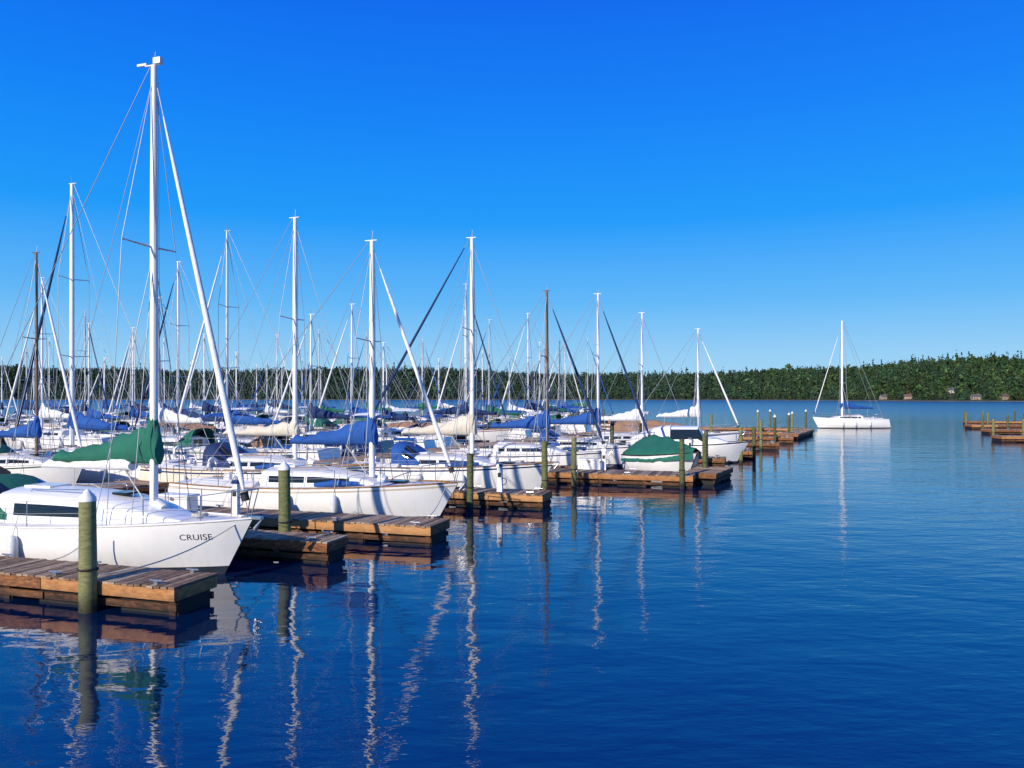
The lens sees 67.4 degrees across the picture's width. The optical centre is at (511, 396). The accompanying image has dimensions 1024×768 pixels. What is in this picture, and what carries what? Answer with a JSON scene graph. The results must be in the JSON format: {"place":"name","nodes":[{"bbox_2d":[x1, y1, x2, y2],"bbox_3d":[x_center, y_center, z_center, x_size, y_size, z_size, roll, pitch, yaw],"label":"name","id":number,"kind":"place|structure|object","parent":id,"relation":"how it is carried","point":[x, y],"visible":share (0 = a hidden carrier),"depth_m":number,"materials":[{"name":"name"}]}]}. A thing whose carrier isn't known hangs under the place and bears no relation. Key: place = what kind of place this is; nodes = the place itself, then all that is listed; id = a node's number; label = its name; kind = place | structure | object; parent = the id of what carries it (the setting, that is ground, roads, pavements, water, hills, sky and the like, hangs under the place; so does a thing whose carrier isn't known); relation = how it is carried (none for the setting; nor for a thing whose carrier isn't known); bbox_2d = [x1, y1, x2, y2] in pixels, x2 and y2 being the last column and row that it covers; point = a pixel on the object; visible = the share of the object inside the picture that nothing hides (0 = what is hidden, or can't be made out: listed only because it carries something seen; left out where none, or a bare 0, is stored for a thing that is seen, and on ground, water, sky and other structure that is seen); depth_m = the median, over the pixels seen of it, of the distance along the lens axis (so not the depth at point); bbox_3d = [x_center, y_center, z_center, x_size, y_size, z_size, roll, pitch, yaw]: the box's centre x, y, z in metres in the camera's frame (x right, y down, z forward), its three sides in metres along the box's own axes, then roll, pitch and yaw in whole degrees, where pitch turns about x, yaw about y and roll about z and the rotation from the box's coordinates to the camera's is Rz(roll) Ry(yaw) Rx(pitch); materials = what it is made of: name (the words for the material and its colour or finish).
{"place":"outdoors","nodes":[
{"label":"outdoors","id":0,"kind":"place"},
{"bbox_2d":[0,400,1023,767],"bbox_3d":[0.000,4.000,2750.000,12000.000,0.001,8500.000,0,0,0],"label":"lake water","id":1,"kind":"structure","parent":0,"point":[836,598],"depth_m":12.88,"materials":[{"name":"blue liquid"}]},
{"bbox_2d":[0,357,17,420],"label":"sailboat","id":2,"kind":"object","parent":1,"relation":"on","point":[1,405],"visible":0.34,"depth_m":94.07,"materials":[{"name":"blue paint"}]},
{"bbox_2d":[0,413,23,430],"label":"sailboat","id":3,"kind":"object","parent":1,"relation":"on","point":[2,420],"visible":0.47,"depth_m":73.34,"materials":[{"name":"blue paint"}]},
{"bbox_2d":[0,340,48,418],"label":"sailboat","id":4,"kind":"object","parent":1,"relation":"on","point":[22,415],"visible":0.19,"depth_m":97.51,"materials":[{"name":"blue paint"}]},
{"bbox_2d":[2,348,76,428],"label":"sailboat","id":5,"kind":"object","parent":1,"relation":"on","point":[27,407],"visible":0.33,"depth_m":76.93,"materials":[{"name":"white paint"}]},
{"bbox_2d":[0,251,82,484],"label":"sailboat","id":6,"kind":"object","parent":1,"relation":"on","point":[12,461],"visible":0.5,"depth_m":32.42,"materials":[{"name":"white paint"}]},
{"bbox_2d":[32,338,75,419],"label":"sailboat","id":7,"kind":"object","parent":1,"relation":"on","point":[54,404],"visible":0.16,"depth_m":101.56,"materials":[{"name":"blue paint"}]},
{"bbox_2d":[0,273,124,449],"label":"sailboat","id":8,"kind":"object","parent":1,"relation":"on","point":[47,436],"visible":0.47,"depth_m":55.30,"materials":[{"name":"white paint"}]},
{"bbox_2d":[49,308,111,422],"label":"sailboat","id":9,"kind":"object","parent":1,"relation":"on","point":[81,408],"visible":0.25,"depth_m":80.48,"materials":[{"name":"white paint"}]},
{"bbox_2d":[77,489,99,613],"bbox_3d":[-7.905,3.460,14.322,0.377,3.480,0.375,0,0,0],"label":"mooring piling","id":10,"kind":"object","parent":1,"relation":"in","point":[87,569],"visible":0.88,"depth_m":14.20,"materials":[{"name":"green wood"}]},
{"bbox_2d":[54,320,145,435],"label":"sailboat","id":11,"kind":"object","parent":1,"relation":"on","point":[98,414],"visible":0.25,"depth_m":59.99,"materials":[{"name":"white paint"}]},
{"bbox_2d":[7,178,201,484],"bbox_3d":[-19.551,-2.987,36.072,11.178,14.974,3.607,0,0,17],"label":"sailboat","id":12,"kind":"object","parent":1,"relation":"on","point":[84,423],"visible":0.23,"depth_m":36.36,"materials":[{"name":"white paint"}]},
{"bbox_2d":[0,553,217,615],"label":"floating dock","id":13,"kind":"object","parent":1,"relation":"on","point":[162,591],"visible":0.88,"depth_m":14.73,"materials":[{"name":"brown wood"}]},
{"bbox_2d":[99,524,235,574],"bbox_3d":[-7.000,3.107,15.903,0.025,0.638,3.006,0,0,37],"label":"mooring line","id":14,"kind":"object","parent":13,"relation":"attached to","point":[167,558],"visible":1,"depth_m":15.77,"materials":[{"name":"fabric"}]},
{"bbox_2d":[90,362,131,414],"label":"sailboat","id":15,"kind":"object","parent":1,"relation":"on","point":[106,394],"visible":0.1,"depth_m":108.31,"materials":[{"name":"white paint"}]},
{"bbox_2d":[82,355,146,425],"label":"sailboat","id":16,"kind":"object","parent":1,"relation":"on","point":[128,419],"visible":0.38,"depth_m":84.55,"materials":[{"name":"white paint"}]},
{"bbox_2d":[0,52,263,573],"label":"sailboat","id":17,"kind":"object","parent":1,"relation":"on","point":[39,519],"visible":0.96,"depth_m":17.57,"materials":[{"name":"white paint"}]},
{"bbox_2d":[111,335,162,412],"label":"sailboat","id":18,"kind":"object","parent":1,"relation":"on","point":[130,381],"visible":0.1,"depth_m":112.00,"materials":[{"name":"white paint"}]},
{"bbox_2d":[115,331,175,419],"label":"sailboat","id":19,"kind":"object","parent":1,"relation":"on","point":[143,408],"visible":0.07,"depth_m":88.12,"materials":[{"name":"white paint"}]},
{"bbox_2d":[106,327,192,436],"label":"sailboat","id":20,"kind":"object","parent":1,"relation":"on","point":[133,412],"visible":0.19,"depth_m":63.55,"materials":[{"name":"white paint"}]},
{"bbox_2d":[146,338,202,414],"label":"sailboat","id":21,"kind":"object","parent":1,"relation":"on","point":[164,405],"visible":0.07,"depth_m":91.61,"materials":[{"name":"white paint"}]},
{"bbox_2d":[143,423,216,432],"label":"motorboat","id":22,"kind":"object","parent":1,"relation":"on","point":[198,426],"visible":0.16,"depth_m":65.53,"materials":[{"name":"paint"}]},
{"bbox_2d":[108,297,256,457],"bbox_3d":[-17.496,-0.539,40.197,9.111,10.128,3.122,0,0,17],"label":"sailboat","id":23,"kind":"object","parent":1,"relation":"on","point":[203,437],"visible":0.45,"depth_m":39.93,"materials":[{"name":"white paint"}]},
{"bbox_2d":[129,256,257,439],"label":"sailboat","id":24,"kind":"object","parent":1,"relation":"on","point":[196,415],"visible":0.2,"depth_m":48.93,"materials":[{"name":"white paint"}]},
{"bbox_2d":[179,359,221,417],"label":"sailboat","id":25,"kind":"object","parent":1,"relation":"on","point":[191,404],"visible":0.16,"depth_m":94.80,"materials":[{"name":"white paint"}]},
{"bbox_2d":[182,334,258,436],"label":"sailboat","id":26,"kind":"object","parent":1,"relation":"on","point":[207,407],"visible":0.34,"depth_m":69.58,"materials":[{"name":"white paint"}]},
{"bbox_2d":[211,352,291,426],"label":"sailboat","id":27,"kind":"object","parent":1,"relation":"on","point":[247,406],"visible":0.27,"depth_m":73.00,"materials":[{"name":"white paint"}]},
{"bbox_2d":[230,365,275,419],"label":"sailboat","id":28,"kind":"object","parent":1,"relation":"on","point":[255,405],"visible":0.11,"depth_m":101.27,"materials":[{"name":"blue paint"}]},
{"bbox_2d":[169,225,341,459],"bbox_3d":[-14.968,-2.681,43.572,11.178,14.362,3.706,0,0,17],"label":"sailboat","id":29,"kind":"object","parent":1,"relation":"on","point":[259,443],"visible":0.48,"depth_m":43.28,"materials":[{"name":"white paint"}]},
{"bbox_2d":[138,209,375,481],"bbox_3d":[-10.160,-1.457,30.803,10.478,11.914,3.508,0,0,17],"label":"sailboat","id":30,"kind":"object","parent":1,"relation":"on","point":[223,453],"visible":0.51,"depth_m":30.24,"materials":[{"name":"white paint"}]},
{"bbox_2d":[242,339,299,419],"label":"sailboat","id":31,"kind":"object","parent":1,"relation":"on","point":[277,404],"visible":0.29,"depth_m":104.52,"materials":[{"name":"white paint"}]},
{"bbox_2d":[247,361,308,433],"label":"sailboat","id":32,"kind":"object","parent":1,"relation":"on","point":[269,409],"visible":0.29,"depth_m":76.50,"materials":[{"name":"white paint"}]},
{"bbox_2d":[278,461,291,551],"bbox_3d":[-5.837,3.425,19.752,0.378,3.550,0.375,0,0,0],"label":"mooring piling","id":33,"kind":"object","parent":1,"relation":"in","point":[284,507],"visible":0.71,"depth_m":19.62,"materials":[{"name":"green wood"}]},
{"bbox_2d":[264,366,308,415],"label":"sailboat","id":34,"kind":"object","parent":1,"relation":"on","point":[283,406],"visible":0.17,"depth_m":108.26,"materials":[{"name":"blue paint"}]},
{"bbox_2d":[235,527,347,563],"bbox_3d":[-8.041,3.777,19.918,7.957,0.826,1.047,0,0,18],"label":"floating dock","id":35,"kind":"object","parent":1,"relation":"on","point":[326,548],"visible":0.3,"depth_m":18.74,"materials":[{"name":"brown wood"}]},
{"bbox_2d":[279,414,336,430],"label":"motorboat","id":36,"kind":"object","parent":1,"relation":"on","point":[329,423],"visible":0.23,"depth_m":78.33,"materials":[{"name":"paint"}]},
{"bbox_2d":[168,231,465,517],"bbox_3d":[-6.640,-0.495,25.938,10.878,9.990,3.607,0,0,17],"label":"sailboat","id":37,"kind":"object","parent":1,"relation":"on","point":[350,490],"visible":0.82,"depth_m":24.87,"materials":[{"name":"white paint"}]},
{"bbox_2d":[190,504,449,545],"bbox_3d":[-6.968,3.777,22.708,10.505,0.826,1.456,0,0,17],"label":"floating dock","id":38,"kind":"object","parent":1,"relation":"on","point":[410,530],"visible":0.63,"depth_m":21.43,"materials":[{"name":"brown wood"}]},
{"bbox_2d":[158,492,199,510],"bbox_3d":[-10.179,3.200,23.393,1.160,0.500,0.575,0,0,17],"label":"dock storage box","id":39,"kind":"object","parent":38,"relation":"on","point":[186,504],"visible":0.67,"depth_m":23.19,"materials":[{"name":"plastic"}]},
{"bbox_2d":[230,480,243,513],"bbox_3d":[-8.049,2.945,22.577,0.393,1.010,0.200,0,0,17],"label":"shore power pedestal","id":40,"kind":"object","parent":38,"relation":"on","point":[236,505],"visible":0.82,"depth_m":22.53,"materials":[{"name":"blue paint"}]},
{"bbox_2d":[267,314,393,457],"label":"sailboat","id":41,"kind":"object","parent":1,"relation":"on","point":[316,412],"visible":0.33,"depth_m":50.23,"materials":[{"name":"white paint"}]},
{"bbox_2d":[297,329,368,428],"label":"sailboat","id":42,"kind":"object","parent":1,"relation":"on","point":[338,423],"visible":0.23,"depth_m":82.98,"materials":[{"name":"white paint"}]},
{"bbox_2d":[80,431,609,494],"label":"dock walkway","id":43,"kind":"structure","parent":1,"relation":"on","point":[139,484],"depth_m":40.88,"materials":[{"name":"brown wood"}]},
{"bbox_2d":[308,299,435,448],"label":"sailboat","id":44,"kind":"object","parent":1,"relation":"on","point":[421,441],"visible":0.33,"depth_m":54.06,"materials":[{"name":"white paint"}]},
{"bbox_2d":[343,331,419,426],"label":"sailboat","id":45,"kind":"object","parent":1,"relation":"on","point":[389,421],"visible":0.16,"depth_m":90.15,"materials":[{"name":"white paint"}]},
{"bbox_2d":[347,342,453,447],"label":"sailboat","id":46,"kind":"object","parent":1,"relation":"on","point":[394,415],"visible":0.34,"depth_m":56.92,"materials":[{"name":"white paint"}]},
{"bbox_2d":[376,360,424,422],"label":"sailboat","id":47,"kind":"object","parent":1,"relation":"on","point":[418,420],"visible":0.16,"depth_m":93.56,"materials":[{"name":"green paint"}]},
{"bbox_2d":[391,339,449,422],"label":"sailboat","id":48,"kind":"object","parent":1,"relation":"on","point":[421,405],"visible":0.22,"depth_m":96.41,"materials":[{"name":"green paint"}]},
{"bbox_2d":[387,421,466,445],"bbox_3d":[-6.886,3.123,60.722,7.558,2.354,2.700,0,1,19],"label":"motorboat","id":49,"kind":"object","parent":1,"relation":"on","point":[404,424],"visible":0.12,"depth_m":60.55,"materials":[{"name":"white paint"}]},
{"bbox_2d":[405,357,456,420],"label":"sailboat","id":50,"kind":"object","parent":1,"relation":"on","point":[433,407],"visible":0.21,"depth_m":100.24,"materials":[{"name":"white paint"}]},
{"bbox_2d":[332,230,559,489],"bbox_3d":[-2.979,-1.238,32.413,10.278,11.476,3.508,0,0,17],"label":"sailboat","id":51,"kind":"object","parent":1,"relation":"on","point":[408,455],"visible":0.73,"depth_m":31.70,"materials":[{"name":"white paint"}]},
{"bbox_2d":[419,358,477,421],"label":"sailboat","id":52,"kind":"object","parent":1,"relation":"on","point":[445,406],"visible":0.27,"depth_m":103.62,"materials":[{"name":"green paint"}]},
{"bbox_2d":[389,284,512,441],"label":"sailboat","id":53,"kind":"object","parent":1,"relation":"on","point":[490,435],"visible":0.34,"depth_m":63.43,"materials":[{"name":"white paint"}]},
{"bbox_2d":[441,363,491,422],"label":"sailboat","id":54,"kind":"object","parent":1,"relation":"on","point":[479,419],"visible":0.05,"depth_m":106.14,"materials":[{"name":"white paint"}]},
{"bbox_2d":[466,455,473,509],"bbox_3d":[-1.487,3.625,27.201,0.299,3.150,0.298,0,0,0],"label":"mooring piling","id":55,"kind":"object","parent":1,"relation":"in","point":[470,476],"visible":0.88,"depth_m":27.10,"materials":[{"name":"green wood"}]},
{"bbox_2d":[431,310,531,440],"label":"sailboat","id":56,"kind":"object","parent":1,"relation":"on","point":[525,432],"visible":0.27,"depth_m":67.06,"materials":[{"name":"white paint"}]},
{"bbox_2d":[467,351,521,416],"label":"sailboat","id":57,"kind":"object","parent":1,"relation":"on","point":[483,404],"visible":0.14,"depth_m":114.28,"materials":[{"name":"green paint"}]},
{"bbox_2d":[448,485,551,509],"bbox_3d":[-1.259,3.777,28.538,5.355,0.826,1.447,0,0,18],"label":"floating dock","id":58,"kind":"object","parent":1,"relation":"on","point":[537,499],"visible":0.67,"depth_m":27.71,"materials":[{"name":"brown wood"}]},
{"bbox_2d":[496,464,506,491],"bbox_3d":[-0.365,2.945,27.977,0.393,1.010,0.200,0,0,17],"label":"shore power pedestal","id":59,"kind":"object","parent":58,"relation":"on","point":[500,478],"visible":1,"depth_m":27.93,"materials":[{"name":"blue paint"}]},
{"bbox_2d":[458,319,555,436],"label":"sailboat","id":60,"kind":"object","parent":1,"relation":"on","point":[493,409],"visible":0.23,"depth_m":71.37,"materials":[{"name":"white paint"}]},
{"bbox_2d":[481,357,561,434],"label":"sailboat","id":61,"kind":"object","parent":1,"relation":"on","point":[512,407],"visible":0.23,"depth_m":74.93,"materials":[{"name":"white paint"}]},
{"bbox_2d":[436,290,612,464],"bbox_3d":[0.511,-0.686,40.413,9.678,10.372,3.310,0,0,17],"label":"sailboat","id":62,"kind":"object","parent":1,"relation":"on","point":[562,457],"visible":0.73,"depth_m":39.70,"materials":[{"name":"blue paint"}]},
{"bbox_2d":[486,342,567,421],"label":"sailboat","id":63,"kind":"object","parent":1,"relation":"on","point":[503,417],"visible":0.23,"depth_m":94.31,"materials":[{"name":"white paint"}]},
{"bbox_2d":[496,313,590,433],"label":"sailboat","id":64,"kind":"object","parent":1,"relation":"on","point":[570,428],"visible":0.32,"depth_m":78.06,"materials":[{"name":"white plastic"}]},
{"bbox_2d":[516,363,574,415],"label":"sailboat","id":65,"kind":"object","parent":1,"relation":"on","point":[534,366],"visible":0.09,"depth_m":98.27,"materials":[{"name":"white paint"}]},
{"bbox_2d":[518,345,591,429],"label":"sailboat","id":66,"kind":"object","parent":1,"relation":"on","point":[560,409],"visible":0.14,"depth_m":82.14,"materials":[{"name":"white paint"}]},
{"bbox_2d":[531,346,584,416],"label":"sailboat","id":67,"kind":"object","parent":1,"relation":"on","point":[565,387],"visible":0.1,"depth_m":101.02,"materials":[{"name":"white paint"}]},
{"bbox_2d":[540,339,601,429],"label":"sailboat","id":68,"kind":"object","parent":1,"relation":"on","point":[571,410],"visible":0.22,"depth_m":85.48,"materials":[{"name":"white paint"}]},
{"bbox_2d":[571,438,576,487],"bbox_3d":[2.745,3.500,34.002,0.299,3.400,0.298,0,0,0],"label":"mooring piling","id":69,"kind":"object","parent":1,"relation":"in","point":[573,462],"visible":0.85,"depth_m":33.90,"materials":[{"name":"green wood"}]},
{"bbox_2d":[496,293,654,466],"bbox_3d":[3.575,-0.910,44.943,9.878,10.820,3.409,0,0,17],"label":"sailboat","id":70,"kind":"object","parent":1,"relation":"on","point":[614,457],"visible":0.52,"depth_m":44.25,"materials":[{"name":"blue paint"}]},
{"bbox_2d":[552,338,614,415],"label":"sailboat","id":71,"kind":"object","parent":1,"relation":"on","point":[584,404],"visible":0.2,"depth_m":107.84,"materials":[{"name":"white paint"}]},
{"bbox_2d":[569,415,616,429],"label":"motorboat","id":72,"kind":"object","parent":1,"relation":"on","point":[608,424],"visible":0.11,"depth_m":86.34,"materials":[{"name":"red paint"}]},
{"bbox_2d":[555,312,685,443],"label":"sailboat","id":73,"kind":"object","parent":1,"relation":"on","point":[633,415],"visible":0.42,"depth_m":50.95,"materials":[{"name":"blue paint"}]},
{"bbox_2d":[548,468,695,487],"bbox_3d":[4.194,3.777,35.707,8.406,0.826,2.050,0,0,17],"label":"floating dock","id":74,"kind":"object","parent":1,"relation":"on","point":[642,478],"visible":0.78,"depth_m":34.69,"materials":[{"name":"brown wood"}]},
{"bbox_2d":[577,458,601,469],"bbox_3d":[3.735,3.200,36.793,1.160,0.500,0.575,0,0,17],"label":"dock storage box","id":75,"kind":"object","parent":74,"relation":"on","point":[590,463],"visible":0.91,"depth_m":36.57,"materials":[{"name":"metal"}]},
{"bbox_2d":[601,448,609,469],"bbox_3d":[4.421,2.945,36.277,0.393,1.010,0.200,0,0,17],"label":"shore power pedestal","id":76,"kind":"object","parent":74,"relation":"on","point":[604,459],"visible":1,"depth_m":36.22,"materials":[{"name":"white paint"}]},
{"bbox_2d":[614,420,684,431],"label":"motorboat","id":77,"kind":"object","parent":1,"relation":"on","point":[650,424],"visible":0.23,"depth_m":66.71,"materials":[{"name":"red paint"}]},
{"bbox_2d":[621,434,701,470],"bbox_3d":[7.857,3.123,39.398,2.800,2.354,4.907,0,0,-28],"label":"covered motorboat","id":78,"kind":"object","parent":1,"relation":"on","point":[653,452],"visible":0.82,"depth_m":38.49,"materials":[{"name":"fabric"}]},
{"bbox_2d":[679,439,684,488],"bbox_3d":[7.438,3.525,33.602,0.299,3.350,0.298,0,0,0],"label":"mooring piling","id":79,"kind":"object","parent":1,"relation":"in","point":[681,463],"visible":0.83,"depth_m":33.50,"materials":[{"name":"green wood"}]},
{"bbox_2d":[621,328,744,440],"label":"sailboat","id":80,"kind":"object","parent":1,"relation":"on","point":[692,411],"visible":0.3,"depth_m":57.93,"materials":[{"name":"white paint"}]},
{"bbox_2d":[619,425,748,462],"bbox_3d":[10.571,3.019,47.568,7.901,2.561,2.870,0,0,17],"label":"motorboat","id":81,"kind":"object","parent":1,"relation":"on","point":[730,451],"visible":0.38,"depth_m":46.43,"materials":[{"name":"plastic"}]},
{"bbox_2d":[702,436,707,467],"bbox_3d":[9.424,3.550,37.502,0.299,3.300,0.298,0,0,0],"label":"mooring piling","id":82,"kind":"object","parent":1,"relation":"in","point":[704,452],"visible":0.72,"depth_m":37.40,"materials":[{"name":"green wood"}]},
{"bbox_2d":[686,465,732,484],"bbox_3d":[9.355,3.777,36.611,1.642,0.826,3.605,0,0,28],"label":"floating dock","id":83,"kind":"object","parent":1,"relation":"on","point":[711,475],"visible":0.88,"depth_m":35.59,"materials":[{"name":"brown wood"}]},
{"bbox_2d":[697,455,725,466],"bbox_3d":[8.382,3.777,44.972,7.955,0.826,1.547,0,0,17],"label":"floating dock","id":84,"kind":"object","parent":1,"relation":"on","point":[715,460],"visible":0.12,"depth_m":43.32,"materials":[{"name":"brown wood"}]},
{"bbox_2d":[739,427,742,462],"bbox_3d":[13.866,3.500,46.502,0.300,3.400,0.298,0,0,0],"label":"mooring piling","id":85,"kind":"object","parent":1,"relation":"in","point":[741,440],"visible":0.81,"depth_m":46.40,"materials":[{"name":"green wood"}]},
{"bbox_2d":[700,426,807,431],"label":"floating dock","id":86,"kind":"object","parent":1,"relation":"on","point":[766,429],"visible":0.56,"depth_m":86.49,"materials":[{"name":"brown wood"}]},
{"bbox_2d":[752,427,755,459],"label":"mooring piling","id":87,"kind":"object","parent":1,"relation":"in","point":[753,443],"visible":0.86,"depth_m":48.90,"materials":[{"name":"green wood"}]},
{"bbox_2d":[708,430,800,436],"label":"floating dock","id":88,"kind":"object","parent":1,"relation":"on","point":[767,433],"visible":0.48,"depth_m":75.82,"materials":[{"name":"brown wood"}]},
{"bbox_2d":[738,440,778,449],"bbox_3d":[15.817,3.777,59.688,9.353,0.826,1.551,0,0,17],"label":"floating dock","id":89,"kind":"object","parent":1,"relation":"on","point":[771,445],"visible":0.3,"depth_m":57.94,"materials":[{"name":"brown wood"}]},
{"bbox_2d":[759,421,762,449],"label":"mooring piling","id":90,"kind":"object","parent":1,"relation":"in","point":[760,437],"visible":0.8,"depth_m":57.90,"materials":[{"name":"green wood"}]},
{"bbox_2d":[737,435,793,443],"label":"floating dock","id":91,"kind":"object","parent":1,"relation":"on","point":[784,439],"visible":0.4,"depth_m":66.17,"materials":[{"name":"brown wood"}]},
{"bbox_2d":[778,429,813,439],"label":"floating dock","id":92,"kind":"object","parent":1,"relation":"on","point":[796,434],"visible":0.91,"depth_m":74.64,"materials":[{"name":"brown wood"}]},
{"bbox_2d":[811,321,890,427],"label":"sailboat","id":93,"kind":"object","parent":1,"relation":"on","point":[842,420],"visible":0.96,"depth_m":98.29,"materials":[{"name":"white plastic"}]},
{"bbox_2d":[963,420,1021,424],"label":"floating dock","id":94,"kind":"object","parent":1,"relation":"on","point":[996,422],"visible":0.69,"depth_m":109.02,"materials":[{"name":"brown wood"}]},
{"bbox_2d":[964,424,1021,428],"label":"floating dock","id":95,"kind":"object","parent":1,"relation":"on","point":[989,426],"visible":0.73,"depth_m":95.11,"materials":[{"name":"brown wood"}]},
{"bbox_2d":[980,428,1021,434],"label":"floating dock","id":96,"kind":"object","parent":1,"relation":"on","point":[1007,431],"visible":0.84,"depth_m":81.15,"materials":[{"name":"brown wood"}]},
{"bbox_2d":[991,434,1023,441],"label":"floating dock","id":97,"kind":"object","parent":1,"relation":"on","point":[1006,438],"visible":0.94,"depth_m":67.74,"materials":[{"name":"brown wood"}]},
{"bbox_2d":[0,369,1023,401],"bbox_3d":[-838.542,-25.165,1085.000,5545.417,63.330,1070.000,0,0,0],"label":"hills","id":98,"kind":"structure","parent":0,"point":[950,397],"depth_m":1075.14,"materials":[{"name":"green plant"}]},
{"bbox_2d":[0,350,1023,400],"bbox_3d":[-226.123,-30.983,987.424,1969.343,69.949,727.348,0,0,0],"label":"distant trees","id":99,"kind":"object","parent":98,"relation":"on","point":[928,378],"visible":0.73,"depth_m":1080.81,"materials":[{"name":"green plant"}]},
{"bbox_2d":[0,0,1023,375],"label":"sky","id":100,"kind":"structure","parent":0,"point":[762,177],"materials":[{"name":"blue"}]},
{"bbox_2d":[541,441,548,489],"bbox_3d":[1.272,3.450,29.602,0.299,3.500,0.298,0,0,0],"label":"mooring piling","id":101,"kind":"object","parent":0,"point":[545,480],"visible":0.65,"depth_m":29.50,"materials":[{"name":"green wood"}]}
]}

